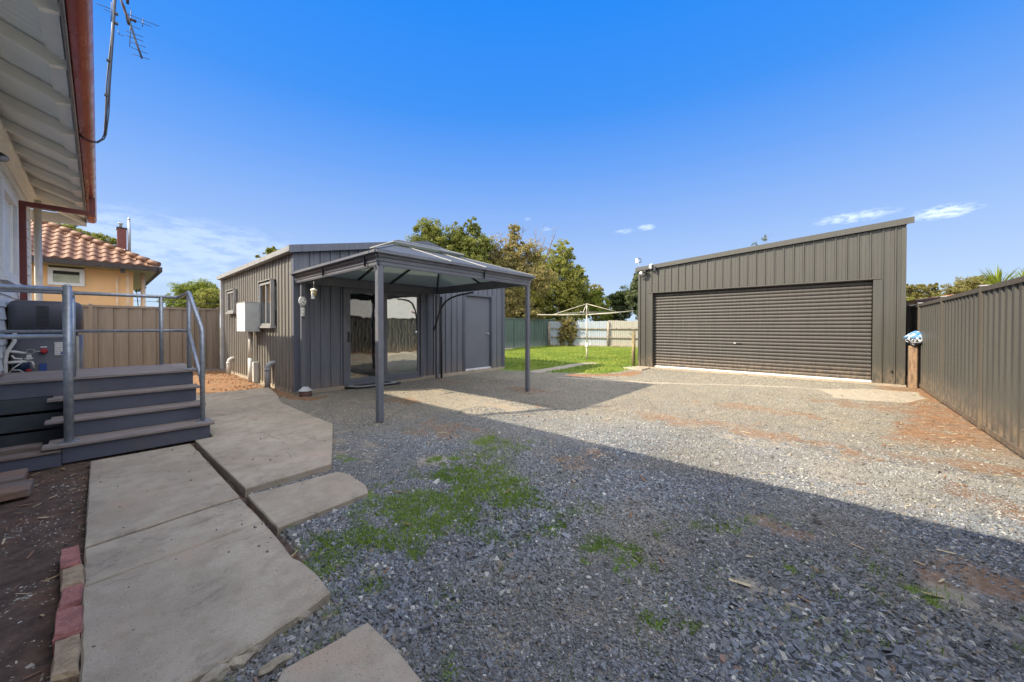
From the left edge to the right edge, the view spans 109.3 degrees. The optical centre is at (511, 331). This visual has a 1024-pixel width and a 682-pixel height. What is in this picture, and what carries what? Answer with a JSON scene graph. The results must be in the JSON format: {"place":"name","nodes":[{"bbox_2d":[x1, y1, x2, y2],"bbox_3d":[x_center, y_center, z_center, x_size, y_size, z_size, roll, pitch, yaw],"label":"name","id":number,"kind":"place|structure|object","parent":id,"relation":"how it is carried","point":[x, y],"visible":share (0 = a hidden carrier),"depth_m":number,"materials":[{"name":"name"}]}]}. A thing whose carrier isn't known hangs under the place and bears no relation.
{"place":"outdoors","nodes":[
{"label":"outdoors","id":0,"kind":"place"},
{"bbox_2d":[31,217,161,336],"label":"neighbour house","id":1,"kind":"structure","parent":0,"point":[77,261],"depth_m":10.51,"materials":[{"name":"orange paint"}]},
{"bbox_2d":[47,267,84,286],"bbox_3d":[-12.407,-1.506,10.116,0.085,0.480,0.650,1,1,41],"label":"window","id":2,"kind":"structure","parent":1,"relation":"in","point":[56,276],"depth_m":10.09,"materials":[{"name":"white glass"}]},
{"bbox_2d":[146,301,219,303],"bbox_3d":[-14.707,-1.311,16.578,0.016,0.099,3.663,1,1,41],"label":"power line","id":3,"kind":"object","parent":1,"relation":"attached to","point":[199,303],"visible":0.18,"depth_m":16.90,"materials":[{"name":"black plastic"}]},
{"bbox_2d":[89,444,196,475],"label":"path","id":4,"kind":"structure","parent":0,"point":[106,464],"depth_m":3.53,"materials":[{"name":"concrete"}]},
{"bbox_2d":[0,363,214,463],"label":"timber deck","id":5,"kind":"structure","parent":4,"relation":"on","point":[118,410],"depth_m":3.99,"materials":[{"name":"paint"}]},
{"bbox_2d":[0,442,42,456],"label":"timber plank","id":6,"kind":"object","parent":5,"relation":"attached to","point":[18,449],"visible":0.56,"depth_m":3.43,"materials":[{"name":"brown wood"}]},
{"bbox_2d":[0,452,61,472],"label":"kick board","id":7,"kind":"object","parent":5,"relation":"attached to","point":[42,462],"visible":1,"depth_m":3.33,"materials":[{"name":"grey wood"}]},
{"bbox_2d":[0,448,61,461],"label":"timber plank","id":8,"kind":"object","parent":7,"relation":"on","point":[23,455],"visible":0.8,"depth_m":3.30,"materials":[{"name":"brown wood"}]},
{"bbox_2d":[0,284,79,444],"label":"handrail","id":9,"kind":"object","parent":5,"relation":"on","point":[68,335],"visible":1,"depth_m":3.49,"materials":[{"name":"metal"}]},
{"bbox_2d":[7,300,83,372],"bbox_3d":[-6.428,0.420,5.041,0.694,1.654,0.625,1,1,41],"label":"barbecue","id":10,"kind":"object","parent":5,"relation":"on","point":[47,354],"visible":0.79,"depth_m":4.82,"materials":[{"name":"black metal"}]},
{"bbox_2d":[0,289,209,422],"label":"handrail","id":11,"kind":"object","parent":5,"relation":"on","point":[190,303],"visible":0.98,"depth_m":4.75,"materials":[{"name":"metal"}]},
{"bbox_2d":[85,451,239,549],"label":"path","id":12,"kind":"structure","parent":0,"point":[148,495],"depth_m":2.74,"materials":[{"name":"concrete"}]},
{"bbox_2d":[92,434,354,652],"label":"stray stones","id":13,"kind":"object","parent":12,"relation":"on","point":[267,551],"visible":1,"depth_m":2.31,"materials":[{"name":"grey stone"}]},
{"bbox_2d":[83,499,261,587],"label":"path","id":14,"kind":"structure","parent":0,"point":[113,558],"depth_m":2.17,"materials":[{"name":"concrete"}]},
{"bbox_2d":[79,522,329,681],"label":"path","id":15,"kind":"structure","parent":0,"point":[196,614],"depth_m":1.64,"materials":[{"name":"concrete"}]},
{"bbox_2d":[194,387,275,402],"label":"path","id":16,"kind":"structure","parent":0,"point":[223,396],"depth_m":6.84,"materials":[{"name":"concrete"}]},
{"bbox_2d":[199,394,284,418],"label":"path","id":17,"kind":"structure","parent":0,"point":[224,408],"depth_m":5.85,"materials":[{"name":"concrete"}]},
{"bbox_2d":[210,405,316,436],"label":"path","id":18,"kind":"structure","parent":0,"point":[251,420],"depth_m":4.95,"materials":[{"name":"concrete"}]},
{"bbox_2d":[195,418,332,497],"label":"path","id":19,"kind":"structure","parent":0,"point":[308,452],"depth_m":3.61,"materials":[{"name":"concrete"}]},
{"bbox_2d":[0,346,1023,681],"bbox_3d":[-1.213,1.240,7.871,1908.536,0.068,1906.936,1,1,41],"label":"ground","id":20,"kind":"structure","parent":0,"point":[30,572],"depth_m":3.00,"materials":[{"name":"grey gravel"}]},
{"bbox_2d":[0,468,27,484],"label":"timber plank","id":21,"kind":"object","parent":20,"relation":"on","point":[13,476],"visible":0.76,"depth_m":3.03,"materials":[{"name":"wood"}]},
{"bbox_2d":[0,479,33,501],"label":"timber plank","id":22,"kind":"object","parent":20,"relation":"on","point":[16,490],"visible":1,"depth_m":2.81,"materials":[{"name":"brown wood"}]},
{"bbox_2d":[33,199,42,300],"bbox_3d":[-8.441,-0.548,6.478,0.112,3.560,0.112,1,1,41],"label":"post","id":23,"kind":"object","parent":20,"relation":"on","point":[38,264],"visible":0.3,"depth_m":6.44,"materials":[{"name":"white plastic"}]},
{"bbox_2d":[0,468,88,681],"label":"garden soil","id":24,"kind":"object","parent":20,"relation":"on","point":[31,664],"visible":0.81,"depth_m":2.14,"materials":[{"name":"brown soil"}]},
{"bbox_2d":[0,0,96,372],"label":"weatherboard house","id":25,"kind":"structure","parent":20,"relation":"on","point":[47,104],"depth_m":3.98,"materials":[{"name":"paint"}]},
{"bbox_2d":[0,152,8,161],"bbox_3d":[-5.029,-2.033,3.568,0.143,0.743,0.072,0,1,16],"label":"spot light","id":26,"kind":"object","parent":25,"relation":"attached to","point":[4,157],"visible":1,"depth_m":3.56,"materials":[{"name":"black plastic"}]},
{"bbox_2d":[0,178,21,284],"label":"window","id":27,"kind":"structure","parent":25,"relation":"in","point":[12,276],"depth_m":4.94,"materials":[{"name":"white paint"}]},
{"bbox_2d":[3,333,34,372],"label":"plumbing pipes","id":28,"kind":"object","parent":25,"relation":"attached to","point":[20,364],"visible":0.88,"depth_m":4.55,"materials":[{"name":"white plastic"}]},
{"bbox_2d":[79,0,157,142],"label":"tv antenna","id":29,"kind":"object","parent":25,"relation":"attached to","point":[114,13],"visible":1,"depth_m":4.08,"materials":[{"name":"metal"}]},
{"bbox_2d":[50,633,80,681],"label":"edging brick","id":30,"kind":"object","parent":20,"relation":"on","point":[65,666],"visible":0.98,"depth_m":1.37,"materials":[{"name":"beige brick"}]},
{"bbox_2d":[52,605,82,656],"bbox_3d":[-1.908,1.276,1.564,0.232,0.081,0.083,1,1,41],"label":"edging brick","id":31,"kind":"object","parent":20,"relation":"on","point":[68,622],"visible":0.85,"depth_m":1.54,"materials":[{"name":"red brick"}]},
{"bbox_2d":[56,583,83,611],"bbox_3d":[-2.071,1.274,1.706,0.180,0.080,0.078,1,1,41],"label":"edging brick","id":32,"kind":"object","parent":20,"relation":"on","point":[71,596],"visible":0.74,"depth_m":1.69,"materials":[{"name":"red brick"}]},
{"bbox_2d":[59,545,81,579],"bbox_3d":[-2.435,1.272,2.005,0.270,0.080,0.083,1,1,41],"label":"edging brick","id":33,"kind":"object","parent":20,"relation":"on","point":[70,557],"visible":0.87,"depth_m":1.97,"materials":[{"name":"brick"}]},
{"bbox_2d":[60,564,83,595],"bbox_3d":[-2.231,1.274,1.841,0.242,0.080,0.086,1,1,41],"label":"edging brick","id":34,"kind":"object","parent":20,"relation":"on","point":[72,576],"visible":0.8,"depth_m":1.83,"materials":[{"name":"beige brick"}]},
{"bbox_2d":[53,222,116,245],"bbox_3d":[-32.200,-3.612,27.115,5.756,9.471,2.269,0,1,-2],"label":"spreading tree","id":35,"kind":"object","parent":20,"relation":"on","point":[108,239],"visible":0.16,"depth_m":26.82,"materials":[{"name":"green plant"}]},
{"bbox_2d":[78,304,219,368],"bbox_3d":[-11.282,0.256,8.752,0.092,1.905,6.708,1,1,41],"label":"steel fence","id":36,"kind":"object","parent":20,"relation":"on","point":[110,349],"visible":0.45,"depth_m":10.00,"materials":[{"name":"metal"}]},
{"bbox_2d":[157,278,219,307],"bbox_3d":[-22.976,-1.328,26.028,3.652,4.937,3.475,1,1,41],"label":"round tree","id":37,"kind":"object","parent":20,"relation":"on","point":[180,289],"visible":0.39,"depth_m":25.52,"materials":[{"name":"green plant"}]},
{"bbox_2d":[191,288,219,308],"bbox_3d":[-18.581,-0.730,22.049,1.824,3.810,1.712,1,1,41],"label":"golden bush","id":38,"kind":"object","parent":20,"relation":"on","point":[208,295],"visible":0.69,"depth_m":21.77,"materials":[{"name":"yellow plant"}]},
{"bbox_2d":[199,663,230,681],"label":"rubble stone","id":39,"kind":"object","parent":20,"relation":"on","point":[218,673],"visible":1,"depth_m":1.34,"materials":[{"name":"stone"}]},
{"bbox_2d":[228,652,255,670],"bbox_3d":[-1.051,1.282,1.411,0.090,0.049,0.053,0,1,-36],"label":"rubble stone","id":40,"kind":"object","parent":20,"relation":"on","point":[237,662],"visible":1,"depth_m":1.40,"materials":[{"name":"stone"}]},
{"bbox_2d":[247,645,261,656],"bbox_3d":[-1.037,1.283,1.453,0.034,0.045,0.065,1,1,41],"label":"rubble stone","id":41,"kind":"object","parent":20,"relation":"on","point":[257,649],"visible":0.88,"depth_m":1.45,"materials":[{"name":"stone"}]},
{"bbox_2d":[252,362,258,381],"bbox_3d":[-6.088,0.970,8.617,0.110,0.480,0.115,1,1,41],"label":"cable box","id":42,"kind":"object","parent":20,"relation":"on","point":[255,371],"visible":1,"depth_m":8.59,"materials":[{"name":"paint"}]},
{"bbox_2d":[193,370,325,400],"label":"dirt clods","id":43,"kind":"object","parent":20,"relation":"on","point":[229,375],"visible":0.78,"depth_m":8.73,"materials":[{"name":"soil"}]},
{"bbox_2d":[254,246,278,257],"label":"tree","id":44,"kind":"object","parent":20,"relation":"on","point":[268,250],"visible":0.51,"depth_m":33.86,"materials":[{"name":"green plant"}]},
{"bbox_2d":[257,652,293,676],"bbox_3d":[-0.906,1.280,1.398,0.042,0.052,0.122,1,1,41],"label":"rubble stone","id":45,"kind":"object","parent":20,"relation":"on","point":[275,663],"visible":0.99,"depth_m":1.38,"materials":[{"name":"stone"}]},
{"bbox_2d":[292,616,298,625],"bbox_3d":[-0.957,1.276,1.598,0.021,0.044,0.037,1,1,41],"label":"rubble stone","id":46,"kind":"object","parent":20,"relation":"on","point":[295,621],"visible":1,"depth_m":1.59,"materials":[{"name":"stone"}]},
{"bbox_2d":[298,386,312,396],"bbox_3d":[-3.953,1.157,6.951,0.240,0.180,0.240,0,1,-26],"label":"stormwater pot","id":47,"kind":"object","parent":20,"relation":"on","point":[304,391],"visible":0.99,"depth_m":6.87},
{"bbox_2d":[298,610,312,621],"bbox_3d":[-0.930,1.278,1.627,0.034,0.046,0.071,1,1,41],"label":"rubble stone","id":48,"kind":"object","parent":20,"relation":"on","point":[305,615],"visible":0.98,"depth_m":1.62,"materials":[{"name":"stone"}]},
{"bbox_2d":[247,472,367,534],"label":"concrete slab","id":49,"kind":"structure","parent":20,"relation":"on","point":[279,509],"depth_m":2.72,"materials":[{"name":"grey concrete"}]},
{"bbox_2d":[278,623,421,681],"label":"concrete slab","id":50,"kind":"structure","parent":20,"relation":"on","point":[367,652],"depth_m":1.38,"materials":[{"name":"grey concrete"}]},
{"bbox_2d":[216,241,504,394],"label":"metal shed","id":51,"kind":"structure","parent":20,"relation":"on","point":[340,338],"depth_m":8.34,"materials":[{"name":"metal"}]},
{"bbox_2d":[226,357,233,373],"bbox_3d":[-7.931,0.970,10.254,0.100,0.485,0.211,1,1,41],"label":"waste pipe","id":52,"kind":"object","parent":51,"relation":"attached to","point":[228,362],"visible":0.9,"depth_m":10.19,"materials":[{"name":"white plastic"}]},
{"bbox_2d":[226,289,236,313],"bbox_3d":[-7.833,-0.822,10.226,1.000,0.770,0.215,1,1,41],"label":"window","id":53,"kind":"structure","parent":51,"relation":"in","point":[231,297],"depth_m":10.16,"materials":[{"name":"grey paint"}]},
{"bbox_2d":[237,302,260,381],"bbox_3d":[-6.150,0.274,8.479,0.750,1.875,0.312,1,1,41],"label":"meter box","id":54,"kind":"object","parent":51,"relation":"attached to","point":[248,317],"visible":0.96,"depth_m":8.30,"materials":[{"name":"paint"}]},
{"bbox_2d":[237,302,244,330],"bbox_3d":[-6.247,-0.320,8.362,0.710,0.645,0.016,1,1,41],"label":"door","id":55,"kind":"structure","parent":54,"relation":"in","point":[241,306],"depth_m":8.32,"materials":[{"name":"white paint"}]},
{"bbox_2d":[257,278,275,327],"bbox_3d":[-5.422,-0.600,8.108,1.060,1.150,0.215,1,1,41],"label":"window","id":56,"kind":"structure","parent":51,"relation":"in","point":[266,288],"depth_m":8.05,"materials":[{"name":"grey paint"}]},
{"bbox_2d":[264,361,274,387],"bbox_3d":[-5.215,0.941,7.830,0.122,0.595,0.223,1,1,41],"label":"waste pipe","id":57,"kind":"object","parent":51,"relation":"attached to","point":[267,374],"visible":0.87,"depth_m":7.76,"materials":[{"name":"grey plastic"}]},
{"bbox_2d":[466,296,488,368],"bbox_3d":[-1.022,0.031,10.760,0.115,2.103,1.046,1,1,41],"label":"door","id":58,"kind":"structure","parent":51,"relation":"in","point":[477,308],"depth_m":10.79,"materials":[{"name":"metal"}]},
{"bbox_2d":[345,381,400,388],"bbox_3d":[-3.054,1.190,8.072,0.350,0.050,1.170,1,1,41],"label":"door step","id":59,"kind":"object","parent":20,"relation":"on","point":[368,385],"depth_m":7.88,"materials":[{"name":"grey concrete"}]},
{"bbox_2d":[290,239,535,421],"bbox_3d":[-1.887,-0.253,7.203,3.280,2.956,3.500,1,1,41],"label":"gazebo","id":60,"kind":"object","parent":20,"relation":"on","point":[403,263],"visible":0.99,"depth_m":6.96,"materials":[{"name":"metal"}]},
{"bbox_2d":[299,294,305,317],"bbox_3d":[-4.004,-0.478,6.945,0.023,0.461,0.140,1,1,41],"label":"wall ornament","id":61,"kind":"object","parent":60,"relation":"attached to","point":[302,300],"depth_m":6.94,"materials":[{"name":"metal"}]},
{"bbox_2d":[310,288,317,298],"bbox_3d":[-3.566,-0.749,6.537,0.113,0.340,0.116,1,1,41],"label":"hanging lantern","id":62,"kind":"object","parent":60,"relation":"hanging from","point":[313,293],"visible":1,"depth_m":6.49,"materials":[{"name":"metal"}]},
{"bbox_2d":[405,216,498,265],"bbox_3d":[-3.913,-3.213,23.980,6.416,8.739,3.464,0,1,-8],"label":"leafy tree","id":63,"kind":"object","parent":20,"relation":"on","point":[457,240],"visible":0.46,"depth_m":23.49,"materials":[{"name":"green plant"}]},
{"bbox_2d":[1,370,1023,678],"bbox_3d":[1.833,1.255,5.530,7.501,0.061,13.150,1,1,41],"label":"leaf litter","id":64,"kind":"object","parent":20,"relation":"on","point":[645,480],"visible":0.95,"depth_m":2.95,"materials":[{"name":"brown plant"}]},
{"bbox_2d":[483,223,561,317],"bbox_3d":[0.204,-3.243,24.965,6.375,8.790,3.233,0,1,4],"label":"gum tree","id":65,"kind":"object","parent":20,"relation":"on","point":[509,257],"visible":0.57,"depth_m":24.61,"materials":[{"name":"green plant"}]},
{"bbox_2d":[505,286,544,320],"bbox_3d":[0.584,-1.387,24.515,3.371,5.090,2.174,0,1,-1],"label":"brown shrub","id":66,"kind":"object","parent":20,"relation":"on","point":[533,313],"visible":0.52,"depth_m":24.08,"materials":[{"name":"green plant"}]},
{"bbox_2d":[505,318,553,347],"bbox_3d":[-1.266,0.142,20.824,0.080,1.880,13.676,0,1,38],"label":"steel fence","id":67,"kind":"object","parent":20,"relation":"on","point":[514,332],"visible":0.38,"depth_m":23.38,"materials":[{"name":"green metal"}]},
{"bbox_2d":[506,238,588,321],"bbox_3d":[2.398,-3.074,28.677,7.379,8.397,4.333,0,1,8],"label":"autumn tree","id":68,"kind":"object","parent":20,"relation":"on","point":[565,294],"visible":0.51,"depth_m":27.88,"materials":[{"name":"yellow plant"}]},
{"bbox_2d":[557,316,577,345],"bbox_3d":[3.796,0.040,24.962,1.544,2.220,1.150,0,1,15],"label":"climbing vine","id":69,"kind":"object","parent":20,"relation":"on","point":[566,329],"visible":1,"depth_m":24.81,"materials":[{"name":"green plant"}]},
{"bbox_2d":[560,267,591,320],"bbox_3d":[5.245,-2.150,30.065,3.413,6.508,2.448,0,1,2],"label":"bushy tree","id":70,"kind":"object","parent":20,"relation":"on","point":[585,296],"visible":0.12,"depth_m":29.34,"materials":[{"name":"green plant"}]},
{"bbox_2d":[537,304,633,358],"bbox_3d":[2.924,0.019,14.798,2.824,2.292,2.812,0,1,-24],"label":"rotary clothesline","id":71,"kind":"object","parent":20,"relation":"on","point":[586,343],"visible":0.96,"depth_m":14.84,"materials":[{"name":"beige paint"}]},
{"bbox_2d":[548,320,637,346],"bbox_3d":[5.994,0.166,24.268,7.363,1.760,0.148,0,1,19],"label":"corrugated fence","id":72,"kind":"object","parent":20,"relation":"on","point":[611,333],"visible":0.74,"depth_m":24.35,"materials":[{"name":"metal"}]},
{"bbox_2d":[587,284,603,295],"bbox_3d":[8.287,-1.998,38.080,2.558,6.010,1.822,0,1,1],"label":"gum","id":73,"kind":"object","parent":20,"relation":"on","point":[596,285],"visible":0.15,"depth_m":37.67,"materials":[{"name":"green plant"}]},
{"bbox_2d":[583,288,613,320],"bbox_3d":[6.943,-1.183,29.544,2.649,4.582,2.565,1,1,41],"label":"lime bush","id":74,"kind":"object","parent":20,"relation":"on","point":[596,298],"visible":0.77,"depth_m":29.13,"materials":[{"name":"green plant"}]},
{"bbox_2d":[605,285,632,320],"bbox_3d":[8.862,-1.399,30.015,2.698,5.006,2.418,1,1,41],"label":"dark bush","id":75,"kind":"object","parent":20,"relation":"on","point":[617,299],"visible":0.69,"depth_m":29.64,"materials":[{"name":"green plant"}]},
{"bbox_2d":[224,399,1023,681],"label":"gravel","id":76,"kind":"structure","parent":20,"relation":"on","point":[722,632],"depth_m":1.97,"materials":[{"name":"grey gravel"}]},
{"bbox_2d":[624,270,638,320],"bbox_3d":[10.103,-1.889,28.946,2.307,5.984,1.720,0,1,9],"label":"weeping tree","id":77,"kind":"object","parent":20,"relation":"on","point":[631,297],"visible":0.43,"depth_m":28.82,"materials":[{"name":"green plant"}]},
{"bbox_2d":[629,331,634,365],"bbox_3d":[4.075,0.591,12.348,0.238,1.201,0.142,1,1,41],"label":"timber post","id":78,"kind":"object","parent":20,"relation":"on","point":[633,348],"visible":0.86,"depth_m":12.25,"materials":[{"name":"brown wood"}]},
{"bbox_2d":[623,366,649,370],"bbox_3d":[4.008,1.180,11.458,0.746,0.060,0.686,0,1,-36],"label":"kerb stub","id":79,"kind":"object","parent":20,"relation":"on","point":[640,368],"visible":0.88,"depth_m":11.39,"materials":[{"name":"concrete"}]},
{"bbox_2d":[280,369,1023,655],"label":"loose stones","id":80,"kind":"object","parent":20,"relation":"on","point":[1014,623],"visible":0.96,"depth_m":5.25,"materials":[{"name":"grey gravel"}]},
{"bbox_2d":[281,423,1023,681],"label":"grass","id":81,"kind":"structure","parent":20,"relation":"on","point":[394,499],"depth_m":2.36,"materials":[{"name":"green plant"}]},
{"bbox_2d":[751,234,769,245],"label":"roof top tree","id":82,"kind":"object","parent":20,"relation":"on","point":[765,239],"visible":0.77,"depth_m":29.98,"materials":[{"name":"green plant"}]},
{"bbox_2d":[908,346,917,387],"bbox_3d":[8.694,0.778,7.877,0.135,0.920,0.141,1,1,41],"label":"sleeper post","id":83,"kind":"object","parent":20,"relation":"on","point":[912,366],"visible":0.88,"depth_m":7.83,"materials":[{"name":"brown wood"}]},
{"bbox_2d":[903,331,921,345],"bbox_3d":[8.663,0.160,7.842,0.296,0.336,0.341,1,1,41],"label":"painted stone","id":84,"kind":"object","parent":83,"relation":"on","point":[913,338],"visible":0.84,"depth_m":7.77,"materials":[{"name":"stone"}]},
{"bbox_2d":[906,294,940,304],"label":"hedge tree","id":85,"kind":"object","parent":20,"relation":"on","point":[910,299],"visible":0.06,"depth_m":47.87,"materials":[{"name":"green plant"}]},
{"bbox_2d":[906,282,943,298],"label":"spreading gum","id":86,"kind":"object","parent":20,"relation":"on","point":[917,291],"visible":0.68,"depth_m":61.10,"materials":[{"name":"green plant"}]},
{"bbox_2d":[905,294,953,380],"bbox_3d":[13.501,-0.014,11.336,2.707,2.390,9.145,1,1,41],"label":"neighbour carport","id":87,"kind":"object","parent":20,"relation":"on","point":[915,301],"visible":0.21,"depth_m":8.83,"materials":[{"name":"brown paint"}]},
{"bbox_2d":[909,276,1023,457],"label":"steel fence","id":88,"kind":"object","parent":20,"relation":"on","point":[971,357],"visible":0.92,"depth_m":4.61,"materials":[{"name":"metal"}]},
{"bbox_2d":[939,275,1001,295],"bbox_3d":[43.753,-2.128,34.001,6.768,6.386,3.460,0,1,5],"label":"acacia tree","id":89,"kind":"object","parent":20,"relation":"on","point":[968,284],"visible":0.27,"depth_m":33.74,"materials":[{"name":"green plant"}]},
{"bbox_2d":[965,267,1023,289],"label":"yucca","id":90,"kind":"object","parent":20,"relation":"on","point":[997,278],"visible":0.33,"depth_m":14.49,"materials":[{"name":"green plant"}]},
{"bbox_2d":[31,0,1023,321],"label":"sky","id":91,"kind":"structure","parent":0,"point":[652,131],"materials":[{"name":"blue"}]},
{"bbox_2d":[505,345,637,373],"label":"lawn grass","id":92,"kind":"structure","parent":0,"point":[608,353],"depth_m":15.28,"materials":[{"name":"green plant"}]},
{"bbox_2d":[636,216,914,386],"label":"garage","id":93,"kind":"structure","parent":0,"point":[829,306],"depth_m":9.45,"materials":[{"name":"metal"}]},
{"bbox_2d":[639,270,646,276],"bbox_3d":[4.226,-1.865,11.769,0.222,0.237,0.145,1,1,41],"label":"security camera","id":94,"kind":"object","parent":93,"relation":"attached to","point":[643,271],"visible":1,"depth_m":11.74,"materials":[{"name":"white plastic"}]},
{"bbox_2d":[654,280,871,381],"bbox_3d":[6.501,-0.046,10.120,5.020,2.450,0.059,1,1,41],"label":"roller door","id":95,"kind":"structure","parent":93,"relation":"in","point":[814,330],"depth_m":9.73,"materials":[{"name":"metal"}]}
]}

